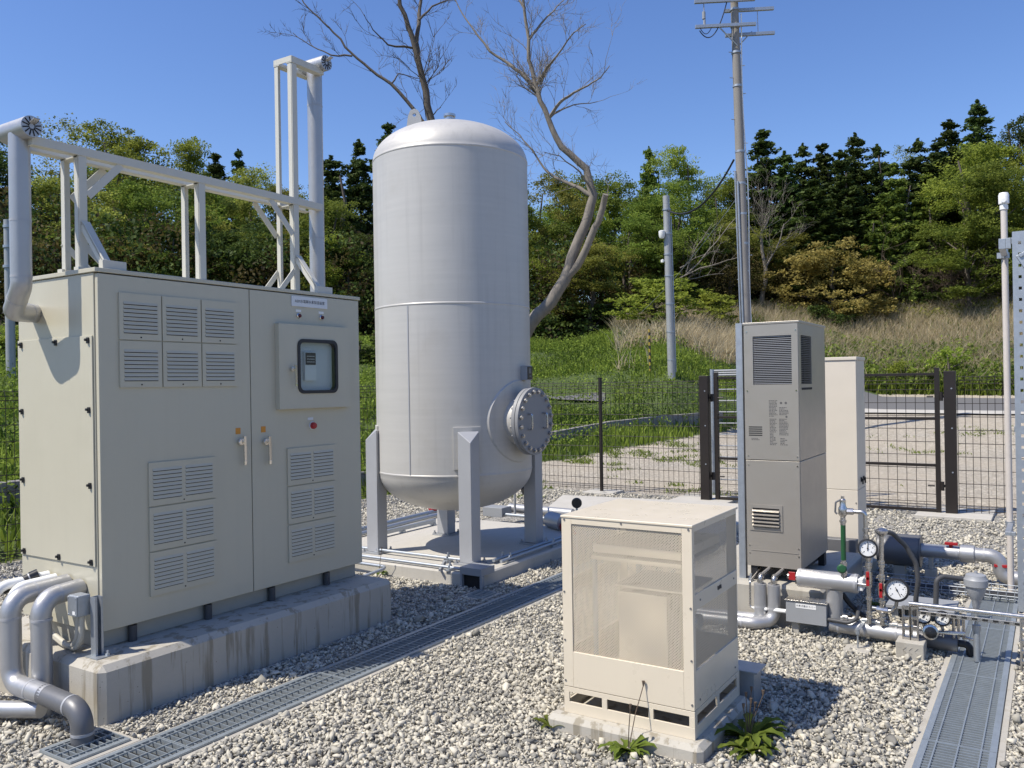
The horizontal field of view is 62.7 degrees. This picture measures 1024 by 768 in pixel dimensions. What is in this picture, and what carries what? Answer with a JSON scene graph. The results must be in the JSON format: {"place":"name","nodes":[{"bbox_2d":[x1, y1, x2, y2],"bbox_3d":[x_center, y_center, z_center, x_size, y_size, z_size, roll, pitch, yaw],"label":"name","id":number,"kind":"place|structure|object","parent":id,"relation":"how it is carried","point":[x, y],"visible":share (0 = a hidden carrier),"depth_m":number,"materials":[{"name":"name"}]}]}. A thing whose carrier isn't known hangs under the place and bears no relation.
{"place":"outdoors","nodes":[
{"label":"outdoors","id":0,"kind":"place"},
{"bbox_2d":[0,301,1023,563],"bbox_3d":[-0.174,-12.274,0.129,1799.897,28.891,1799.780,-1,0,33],"label":"terrain","id":1,"kind":"structure","parent":0,"point":[972,471],"depth_m":16.49,"materials":[{"name":"concrete"}]},
{"bbox_2d":[3,219,15,376],"bbox_3d":[-9.744,-1.458,16.328,0.217,3.452,0.222,-1,0,33],"label":"grey pole","id":2,"kind":"object","parent":1,"relation":"on","point":[10,344],"visible":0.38,"depth_m":16.25,"materials":[{"name":"metal"}]},
{"bbox_2d":[0,175,141,271],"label":"broadleaf tree","id":3,"kind":"object","parent":1,"relation":"on","point":[45,187],"visible":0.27,"depth_m":32.30,"materials":[{"name":"green plant"}]},
{"bbox_2d":[31,112,122,251],"bbox_3d":[-17.754,-6.165,33.704,4.404,8.839,3.628,-1,0,33],"label":"broadleaf tree","id":4,"kind":"object","parent":1,"relation":"on","point":[51,172],"visible":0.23,"depth_m":32.96,"materials":[{"name":"green plant"}]},
{"bbox_2d":[61,118,191,242],"bbox_3d":[-17.804,-7.035,38.166,5.393,10.137,5.680,-1,0,13],"label":"broadleaf tree","id":5,"kind":"object","parent":1,"relation":"on","point":[119,145],"visible":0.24,"depth_m":38.22,"materials":[{"name":"green plant"}]},
{"bbox_2d":[90,179,228,277],"bbox_3d":[-14.127,-4.845,33.099,5.553,6.524,5.134,-1,0,8],"label":"broadleaf tree","id":6,"kind":"object","parent":1,"relation":"on","point":[137,198],"visible":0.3,"depth_m":32.60,"materials":[{"name":"green plant"}]},
{"bbox_2d":[160,136,228,253],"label":"broadleaf tree","id":7,"kind":"object","parent":1,"relation":"on","point":[191,162],"visible":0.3,"depth_m":39.55,"materials":[{"name":"green plant"}]},
{"bbox_2d":[180,221,289,285],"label":"broadleaf tree","id":8,"kind":"object","parent":1,"relation":"on","point":[234,235],"visible":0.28,"depth_m":33.09,"materials":[{"name":"green plant"}]},
{"bbox_2d":[215,161,307,283],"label":"broadleaf tree","id":9,"kind":"object","parent":1,"relation":"on","point":[244,208],"visible":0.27,"depth_m":42.04,"materials":[{"name":"green plant"}]},
{"bbox_2d":[283,194,371,292],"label":"broadleaf tree","id":10,"kind":"object","parent":1,"relation":"on","point":[334,211],"visible":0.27,"depth_m":36.84,"materials":[{"name":"green plant"}]},
{"bbox_2d":[284,155,374,332],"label":"conifer tree","id":11,"kind":"object","parent":1,"relation":"on","point":[334,191],"visible":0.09,"depth_m":41.77,"materials":[{"name":"green plant"}]},
{"bbox_2d":[285,233,374,327],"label":"broadleaf tree","id":12,"kind":"object","parent":1,"relation":"on","point":[368,266],"visible":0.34,"depth_m":35.01,"materials":[{"name":"green plant"}]},
{"bbox_2d":[340,139,374,334],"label":"conifer tree","id":13,"kind":"object","parent":1,"relation":"on","point":[362,190],"visible":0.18,"depth_m":43.98,"materials":[{"name":"green plant"}]},
{"bbox_2d":[259,0,456,130],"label":"bare tree","id":14,"kind":"object","parent":1,"relation":"on","point":[422,73],"visible":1,"depth_m":18.87,"materials":[{"name":"brown plant"}]},
{"bbox_2d":[0,323,736,562],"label":"grass","id":15,"kind":"structure","parent":1,"relation":"on","point":[663,433],"depth_m":21.15,"materials":[{"name":"plant"}]},
{"bbox_2d":[0,314,759,507],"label":"broad weeds","id":16,"kind":"object","parent":1,"relation":"on","point":[12,381],"visible":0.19,"depth_m":22.88,"materials":[{"name":"green plant"}]},
{"bbox_2d":[0,182,1018,341],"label":"undergrowth","id":17,"kind":"object","parent":1,"relation":"on","point":[108,227],"visible":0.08,"depth_m":31.54,"materials":[{"name":"green plant"}]},
{"bbox_2d":[0,186,1020,342],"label":"dry undergrowth","id":18,"kind":"object","parent":1,"relation":"on","point":[57,260],"visible":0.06,"depth_m":31.20,"materials":[{"name":"plant"}]},
{"bbox_2d":[444,0,646,337],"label":"bare tree","id":19,"kind":"object","parent":1,"relation":"on","point":[548,304],"visible":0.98,"depth_m":19.87,"materials":[{"name":"brown plant"}]},
{"bbox_2d":[528,201,573,303],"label":"broadleaf tree","id":20,"kind":"object","parent":1,"relation":"on","point":[533,223],"visible":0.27,"depth_m":37.45,"materials":[{"name":"green plant"}]},
{"bbox_2d":[527,169,598,327],"bbox_3d":[1.734,-5.845,39.661,4.946,8.940,4.223,-1,0,-7],"label":"broadleaf tree","id":21,"kind":"object","parent":1,"relation":"on","point":[564,201],"visible":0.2,"depth_m":39.48,"materials":[{"name":"green plant"}]},
{"bbox_2d":[535,181,622,301],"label":"broadleaf tree","id":22,"kind":"object","parent":1,"relation":"on","point":[605,231],"visible":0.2,"depth_m":41.23,"materials":[{"name":"green plant"}]},
{"bbox_2d":[539,238,640,334],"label":"broadleaf tree","id":23,"kind":"object","parent":1,"relation":"on","point":[596,258],"visible":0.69,"depth_m":35.45,"materials":[{"name":"green plant"}]},
{"bbox_2d":[564,170,672,306],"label":"broadleaf tree","id":24,"kind":"object","parent":1,"relation":"on","point":[616,189],"visible":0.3,"depth_m":42.26,"materials":[{"name":"green plant"}]},
{"bbox_2d":[549,413,722,440],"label":"wall","id":25,"kind":"structure","parent":1,"relation":"on","point":[679,417],"depth_m":20.31,"materials":[{"name":"concrete"}]},
{"bbox_2d":[599,210,678,313],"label":"broadleaf tree","id":26,"kind":"object","parent":1,"relation":"on","point":[635,224],"visible":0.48,"depth_m":37.04,"materials":[{"name":"green plant"}]},
{"bbox_2d":[603,272,712,325],"bbox_3d":[5.391,-2.921,32.225,4.284,2.614,3.529,-1,0,-35],"label":"shrub","id":27,"kind":"object","parent":1,"relation":"on","point":[652,289],"visible":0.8,"depth_m":31.66,"materials":[{"name":"green plant"}]},
{"bbox_2d":[659,195,676,378],"bbox_3d":[4.400,-2.596,23.871,0.464,5.493,0.256,-1,0,-11],"label":"camera pole","id":28,"kind":"object","parent":1,"relation":"on","point":[666,233],"visible":0.97,"depth_m":23.80,"materials":[{"name":"metal"}]},
{"bbox_2d":[632,230,716,304],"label":"broadleaf tree","id":29,"kind":"object","parent":1,"relation":"on","point":[676,240],"visible":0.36,"depth_m":37.01,"materials":[{"name":"green plant"}]},
{"bbox_2d":[621,178,733,282],"bbox_3d":[7.616,-6.076,39.299,5.850,6.870,4.941,-1,0,41],"label":"broadleaf tree","id":30,"kind":"object","parent":1,"relation":"on","point":[692,229],"visible":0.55,"depth_m":38.41,"materials":[{"name":"green plant"}]},
{"bbox_2d":[641,144,733,258],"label":"broadleaf tree","id":31,"kind":"object","parent":1,"relation":"on","point":[673,164],"visible":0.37,"depth_m":43.65,"materials":[{"name":"green plant"}]},
{"bbox_2d":[674,291,737,325],"bbox_3d":[7.918,-2.924,34.951,3.089,1.873,3.919,-1,0,33],"label":"shrub","id":32,"kind":"object","parent":1,"relation":"on","point":[714,309],"visible":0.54,"depth_m":34.20,"materials":[{"name":"green plant"}]},
{"bbox_2d":[680,218,769,302],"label":"broadleaf tree","id":33,"kind":"object","parent":1,"relation":"on","point":[724,237],"visible":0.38,"depth_m":38.64,"materials":[{"name":"green plant"}]},
{"bbox_2d":[696,177,765,288],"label":"broadleaf tree","id":34,"kind":"object","parent":1,"relation":"on","point":[728,187],"visible":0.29,"depth_m":41.35,"materials":[{"name":"green plant"}]},
{"bbox_2d":[694,243,772,305],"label":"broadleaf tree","id":35,"kind":"object","parent":1,"relation":"on","point":[730,290],"visible":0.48,"depth_m":37.81,"materials":[{"name":"green plant"}]},
{"bbox_2d":[694,0,774,322],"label":"utility pole","id":36,"kind":"object","parent":1,"relation":"on","point":[742,230],"visible":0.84,"depth_m":20.16,"materials":[{"name":"concrete"}]},
{"bbox_2d":[709,129,794,299],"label":"conifer tree","id":37,"kind":"object","parent":1,"relation":"on","point":[762,146],"visible":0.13,"depth_m":42.62,"materials":[{"name":"green plant"}]},
{"bbox_2d":[509,425,1013,497],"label":"grass","id":38,"kind":"structure","parent":1,"relation":"on","point":[582,459],"depth_m":16.68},
{"bbox_2d":[732,161,813,303],"bbox_3d":[12.235,-6.542,38.694,4.403,7.308,2.791,-1,0,-19],"label":"bare tree","id":39,"kind":"object","parent":1,"relation":"on","point":[762,295],"visible":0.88,"depth_m":38.71,"materials":[{"name":"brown plant"}]},
{"bbox_2d":[737,150,818,301],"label":"conifer tree","id":40,"kind":"object","parent":1,"relation":"on","point":[784,160],"visible":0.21,"depth_m":41.46,"materials":[{"name":"green plant"}]},
{"bbox_2d":[750,231,813,298],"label":"broadleaf tree","id":41,"kind":"object","parent":1,"relation":"on","point":[782,250],"visible":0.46,"depth_m":39.60,"materials":[{"name":"green plant"}]},
{"bbox_2d":[598,293,1022,388],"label":"dry grass","id":42,"kind":"structure","parent":1,"relation":"on","point":[720,342],"depth_m":33.95,"materials":[{"name":"plant"}]},
{"bbox_2d":[755,236,898,322],"bbox_3d":[14.656,-4.376,38.419,5.458,4.756,6.092,-1,0,42],"label":"shrub","id":43,"kind":"object","parent":1,"relation":"on","point":[814,269],"visible":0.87,"depth_m":37.51,"materials":[{"name":"green plant"}]},
{"bbox_2d":[769,178,896,307],"bbox_3d":[14.404,-6.296,40.473,6.871,7.189,5.709,-1,0,3],"label":"conifer tree","id":44,"kind":"object","parent":1,"relation":"on","point":[822,223],"visible":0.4,"depth_m":39.90,"materials":[{"name":"green plant"}]},
{"bbox_2d":[821,149,882,297],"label":"conifer tree","id":45,"kind":"object","parent":1,"relation":"on","point":[840,166],"visible":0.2,"depth_m":41.48,"materials":[{"name":"green plant"}]},
{"bbox_2d":[802,179,902,298],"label":"conifer tree","id":46,"kind":"object","parent":1,"relation":"on","point":[860,210],"visible":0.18,"depth_m":40.98,"materials":[{"name":"green plant"}]},
{"bbox_2d":[842,132,886,240],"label":"conifer tree","id":47,"kind":"object","parent":1,"relation":"on","point":[858,174],"visible":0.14,"depth_m":43.17,"materials":[{"name":"green plant"}]},
{"bbox_2d":[859,143,901,232],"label":"conifer tree","id":48,"kind":"object","parent":1,"relation":"on","point":[879,177],"visible":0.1,"depth_m":42.76,"materials":[{"name":"green plant"}]},
{"bbox_2d":[853,162,947,303],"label":"conifer tree","id":49,"kind":"object","parent":1,"relation":"on","point":[898,194],"visible":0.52,"depth_m":40.02,"materials":[{"name":"green plant"}]},
{"bbox_2d":[802,317,1022,394],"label":"broad weeds","id":50,"kind":"object","parent":1,"relation":"on","point":[912,366],"visible":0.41,"depth_m":31.99,"materials":[{"name":"green plant"}]},
{"bbox_2d":[878,191,965,304],"bbox_3d":[19.419,-6.039,40.724,6.055,6.503,5.602,-1,0,28],"label":"conifer tree","id":51,"kind":"object","parent":1,"relation":"on","point":[914,205],"visible":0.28,"depth_m":39.75,"materials":[{"name":"green plant"}]},
{"bbox_2d":[824,338,1023,395],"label":"weeds","id":52,"kind":"object","parent":1,"relation":"on","point":[970,389],"visible":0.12,"depth_m":30.20,"materials":[{"name":"green plant"}]},
{"bbox_2d":[829,214,1021,308],"bbox_3d":[20.110,-4.976,38.399,9.966,5.531,6.953,-1,0,33],"label":"thicket","id":53,"kind":"object","parent":1,"relation":"on","point":[940,277],"visible":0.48,"depth_m":38.07,"materials":[{"name":"plant"}]},
{"bbox_2d":[894,137,979,292],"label":"conifer tree","id":54,"kind":"object","parent":1,"relation":"on","point":[915,165],"visible":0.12,"depth_m":42.97,"materials":[{"name":"green plant"}]},
{"bbox_2d":[909,142,994,297],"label":"conifer tree","id":55,"kind":"object","parent":1,"relation":"on","point":[938,156],"visible":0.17,"depth_m":42.46,"materials":[{"name":"green plant"}]},
{"bbox_2d":[889,138,1023,298],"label":"broadleaf tree","id":56,"kind":"object","parent":1,"relation":"on","point":[983,152],"visible":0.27,"depth_m":38.58,"materials":[{"name":"green plant"}]},
{"bbox_2d":[894,215,1023,310],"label":"broadleaf tree","id":57,"kind":"object","parent":1,"relation":"on","point":[984,285],"visible":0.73,"depth_m":36.10,"materials":[{"name":"green plant"}]},
{"bbox_2d":[940,158,1023,300],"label":"broadleaf tree","id":58,"kind":"object","parent":1,"relation":"on","point":[997,186],"visible":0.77,"depth_m":35.66,"materials":[{"name":"green plant"}]},
{"bbox_2d":[959,99,1021,295],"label":"conifer tree","id":59,"kind":"object","parent":1,"relation":"on","point":[975,125],"visible":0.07,"depth_m":45.18,"materials":[{"name":"green plant"}]},
{"bbox_2d":[0,488,1023,767],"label":"yard ground","id":60,"kind":"structure","parent":0,"point":[714,756],"depth_m":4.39,"materials":[{"name":"gravel"}]},
{"bbox_2d":[0,700,47,717],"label":"insulated pipe","id":61,"kind":"object","parent":60,"relation":"on","point":[18,709],"visible":0.86,"depth_m":3.95,"materials":[{"name":"metal"}]},
{"bbox_2d":[30,579,86,720],"bbox_3d":[-2.242,1.309,4.151,0.099,0.642,0.268,-1,0,23],"label":"insulated pipe","id":62,"kind":"object","parent":60,"relation":"on","point":[47,601],"visible":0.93,"depth_m":4.05,"materials":[{"name":"metal"}]},
{"bbox_2d":[29,726,139,767],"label":"pit grating","id":63,"kind":"object","parent":60,"relation":"on","point":[64,754],"visible":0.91,"depth_m":3.67,"materials":[{"name":"metal"}]},
{"bbox_2d":[34,684,94,747],"bbox_3d":[-2.026,1.501,3.818,0.361,0.214,0.097,-1,0,33],"label":"elbow pipe","id":64,"kind":"object","parent":63,"relation":"on","point":[74,710],"visible":1,"depth_m":3.75,"materials":[{"name":"metal"}]},
{"bbox_2d":[0,574,390,725],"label":"concrete plinth","id":65,"kind":"structure","parent":60,"relation":"on","point":[144,673],"depth_m":4.50,"materials":[{"name":"concrete"}]},
{"bbox_2d":[85,595,114,660],"bbox_3d":[-2.018,1.186,4.113,0.100,0.290,0.092,-1,0,33],"label":"strut post","id":66,"kind":"object","parent":65,"relation":"on","point":[98,652],"visible":1,"depth_m":4.11,"materials":[{"name":"metal"}]},
{"bbox_2d":[17,267,361,646],"bbox_3d":[-1.840,0.372,5.164,0.829,1.914,1.924,-1,0,33],"label":"equipment cabinet","id":67,"kind":"object","parent":65,"relation":"on","point":[189,450],"visible":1,"depth_m":4.59,"materials":[{"name":"metal"}]},
{"bbox_2d":[0,115,41,322],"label":"vent pipe","id":68,"kind":"object","parent":67,"relation":"attached to","point":[16,134],"visible":0.99,"depth_m":4.17,"materials":[{"name":"metal"}]},
{"bbox_2d":[0,574,71,703],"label":"insulated pipe","id":69,"kind":"object","parent":67,"relation":"attached to","point":[17,682],"visible":0.88,"depth_m":4.04,"materials":[{"name":"metal"}]},
{"bbox_2d":[28,55,331,293],"bbox_3d":[-1.826,-1.384,5.012,0.415,1.618,2.010,-1,0,33],"label":"pipe gantry","id":70,"kind":"object","parent":67,"relation":"on","point":[95,183],"visible":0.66,"depth_m":5.02,"materials":[{"name":"metal"}]},
{"bbox_2d":[297,55,332,291],"bbox_3d":[-1.357,-1.438,5.898,0.291,1.692,0.107,-1,0,33],"label":"vent pipe","id":71,"kind":"object","parent":67,"relation":"on","point":[315,169],"visible":0.84,"depth_m":5.87,"materials":[{"name":"metal"}]},
{"bbox_2d":[73,560,603,767],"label":"drain channel","id":72,"kind":"object","parent":60,"relation":"in","point":[183,740],"visible":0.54,"depth_m":4.37,"materials":[{"name":"metal"}]},
{"bbox_2d":[355,517,604,585],"bbox_3d":[-0.545,1.562,8.013,2.110,0.150,2.220,-1,0,33],"label":"concrete pad","id":73,"kind":"object","parent":60,"relation":"on","point":[497,538],"visible":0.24,"depth_m":7.50,"materials":[{"name":"concrete"}]},
{"bbox_2d":[362,109,553,565],"bbox_3d":[-0.452,-0.516,7.637,1.625,4.002,1.413,-1,0,33],"label":"storage tank","id":74,"kind":"object","parent":73,"relation":"on","point":[464,416],"visible":0.98,"depth_m":7.08,"materials":[{"name":"silver metal"}]},
{"bbox_2d":[531,377,700,495],"bbox_3d":[0.844,0.766,12.345,4.133,1.705,0.102,-1,0,33],"label":"fence","id":75,"kind":"object","parent":60,"relation":"on","point":[600,414],"visible":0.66,"depth_m":11.99,"materials":[{"name":"metal"}]},
{"bbox_2d":[548,692,749,763],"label":"concrete plinth","id":76,"kind":"structure","parent":60,"relation":"on","point":[701,748],"depth_m":3.71,"materials":[{"name":"concrete"}]},
{"bbox_2d":[560,499,739,739],"bbox_3d":[0.658,1.044,3.941,0.633,0.902,0.608,-1,0,33],"label":"perforated housing","id":77,"kind":"object","parent":76,"relation":"on","point":[666,647],"visible":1,"depth_m":3.75,"materials":[{"name":"beige paint"}]},
{"bbox_2d":[670,493,737,502],"bbox_3d":[2.555,1.543,11.080,0.760,0.075,0.750,-1,0,33],"label":"footing","id":78,"kind":"object","parent":60,"relation":"on","point":[686,497],"visible":0.24,"depth_m":11.01,"materials":[{"name":"concrete"}]},
{"bbox_2d":[699,367,957,513],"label":"double gate","id":79,"kind":"structure","parent":78,"relation":"on","point":[708,475],"depth_m":9.80,"materials":[{"name":"metal"}]},
{"bbox_2d":[697,568,786,629],"bbox_3d":[1.282,1.372,5.463,1.029,0.352,0.320,-1,0,12],"label":"insulated pipe","id":80,"kind":"object","parent":60,"relation":"on","point":[770,618],"visible":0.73,"depth_m":5.28,"materials":[{"name":"metal"}]},
{"bbox_2d":[731,660,765,706],"bbox_3d":[1.145,1.467,4.120,0.160,0.174,0.150,-1,0,33],"label":"junction box","id":81,"kind":"object","parent":60,"relation":"on","point":[749,673],"visible":0.46,"depth_m":4.07,"materials":[{"name":"metal"}]},
{"bbox_2d":[714,686,787,746],"bbox_3d":[1.034,1.435,3.659,0.335,0.238,0.325,-1,0,33],"label":"weed plant","id":82,"kind":"object","parent":60,"relation":"on","point":[758,732],"visible":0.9,"depth_m":3.66,"materials":[{"name":"green plant"}]},
{"bbox_2d":[695,544,861,631],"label":"concrete plinth","id":83,"kind":"structure","parent":60,"relation":"on","point":[833,561],"depth_m":5.52,"materials":[{"name":"concrete"}]},
{"bbox_2d":[735,323,747,577],"bbox_3d":[1.531,0.442,5.607,0.043,1.692,0.043,-1,0,33],"label":"strut rail","id":84,"kind":"object","parent":83,"relation":"on","point":[741,456],"visible":0.93,"depth_m":5.59,"materials":[{"name":"metal"}]},
{"bbox_2d":[742,320,827,583],"bbox_3d":[1.877,0.438,5.755,0.365,1.692,0.803,-1,0,33],"label":"heat unit","id":85,"kind":"object","parent":83,"relation":"on","point":[785,429],"visible":0.98,"depth_m":5.50,"materials":[{"name":"beige paint"}]},
{"bbox_2d":[784,595,828,633],"bbox_3d":[1.820,1.436,5.170,0.252,0.221,0.114,-1,0,33],"label":"flow meter cover","id":86,"kind":"object","parent":60,"relation":"on","point":[806,610],"visible":0.98,"depth_m":5.14,"materials":[{"name":"metal"}]},
{"bbox_2d":[862,558,876,575],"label":"concrete plinth","id":87,"kind":"structure","parent":60,"relation":"on","point":[874,566],"depth_m":6.75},
{"bbox_2d":[825,357,865,562],"bbox_3d":[2.706,0.609,6.794,0.261,1.647,0.366,-1,0,33],"label":"narrow cabinet","id":88,"kind":"object","parent":87,"relation":"on","point":[845,430],"visible":0.84,"depth_m":6.66,"materials":[{"name":"metal"}]},
{"bbox_2d":[829,615,958,651],"bbox_3d":[2.224,1.450,4.925,0.690,0.132,0.095,-1,0,33],"label":"insulated pipe","id":89,"kind":"object","parent":60,"relation":"on","point":[887,631],"visible":0.81,"depth_m":4.91,"materials":[{"name":"metal"}]},
{"bbox_2d":[787,568,864,622],"bbox_3d":[1.908,1.292,5.126,0.446,0.306,0.115,-1,0,33],"label":"insulated pipe","id":90,"kind":"object","parent":89,"relation":"attached to","point":[835,585],"visible":0.95,"depth_m":5.07,"materials":[{"name":"metal"}]},
{"bbox_2d":[857,528,909,625],"bbox_3d":[2.145,1.126,4.919,0.332,0.570,0.093,-1,0,33],"label":"gauge manifold","id":91,"kind":"object","parent":89,"relation":"on","point":[896,590],"visible":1,"depth_m":4.91,"materials":[{"name":"silver metal"}]},
{"bbox_2d":[834,496,868,578],"bbox_3d":[2.023,0.921,5.004,0.194,0.503,0.058,-1,0,33],"label":"relief valve","id":92,"kind":"object","parent":91,"relation":"attached to","point":[844,511],"visible":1,"depth_m":5.02,"materials":[{"name":"green metal"}]},
{"bbox_2d":[876,533,922,578],"bbox_3d":[3.048,1.351,6.611,0.309,0.353,0.250,-1,0,33],"label":"insulated vessel","id":93,"kind":"object","parent":60,"relation":"on","point":[896,555],"visible":0.69,"depth_m":6.53,"materials":[{"name":"metal"}]},
{"bbox_2d":[871,571,1017,600],"bbox_3d":[3.179,1.478,6.065,1.134,0.095,0.227,-1,0,33],"label":"cable tray","id":94,"kind":"object","parent":60,"relation":"on","point":[953,591],"visible":0.56,"depth_m":6.03,"materials":[{"name":"metal"}]},
{"bbox_2d":[902,601,1023,671],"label":"rail rack","id":95,"kind":"object","parent":60,"relation":"on","point":[911,607],"visible":1,"depth_m":4.60,"materials":[{"name":"silver metal"}]},
{"bbox_2d":[904,595,1022,767],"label":"drain channel","id":96,"kind":"object","parent":60,"relation":"in","point":[965,722],"visible":0.73,"depth_m":4.02,"materials":[{"name":"metal"}]},
{"bbox_2d":[957,571,988,661],"bbox_3d":[2.527,1.271,4.619,0.162,0.494,0.126,-1,0,33],"label":"level transmitter","id":97,"kind":"object","parent":96,"relation":"on","point":[976,584],"visible":1,"depth_m":4.59,"materials":[{"name":"metal"}]},
{"bbox_2d":[921,542,1023,585],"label":"insulated pipe","id":98,"kind":"object","parent":60,"relation":"on","point":[997,560],"visible":0.88,"depth_m":6.32,"materials":[{"name":"metal"}]},
{"bbox_2d":[957,374,1023,514],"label":"fence","id":99,"kind":"object","parent":60,"relation":"on","point":[980,430],"visible":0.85,"depth_m":9.45,"materials":[{"name":"metal"}]},
{"bbox_2d":[997,192,1014,591],"bbox_3d":[3.542,0.073,6.028,0.084,2.892,0.072,-1,0,-31],"label":"conduit pole","id":100,"kind":"object","parent":60,"relation":"on","point":[1003,199],"visible":0.91,"depth_m":6.01,"materials":[{"name":"white metal"}]},
{"bbox_2d":[998,231,1023,611],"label":"strut rack","id":101,"kind":"object","parent":60,"relation":"on","point":[1016,240],"visible":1,"depth_m":5.55,"materials":[{"name":"metal"}]},
{"bbox_2d":[0,0,1023,302],"label":"sky","id":102,"kind":"structure","parent":0,"point":[888,73],"materials":[{"name":"blue"}]},
{"bbox_2d":[543,495,738,537],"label":"concrete slab","id":103,"kind":"structure","parent":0,"point":[563,501],"depth_m":10.38,"materials":[{"name":"concrete"}]},
{"bbox_2d":[483,487,575,533],"bbox_3d":[0.373,1.243,9.044,0.688,0.539,1.684,-1,0,-33],"label":"valve assembly","id":104,"kind":"object","parent":103,"relation":"on","point":[552,518],"visible":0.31,"depth_m":9.30,"materials":[{"name":"grey paint"}]},
{"bbox_2d":[864,391,1023,410],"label":"road","id":105,"kind":"structure","parent":0,"point":[930,406],"depth_m":26.69,"materials":[{"name":"asphalt"}]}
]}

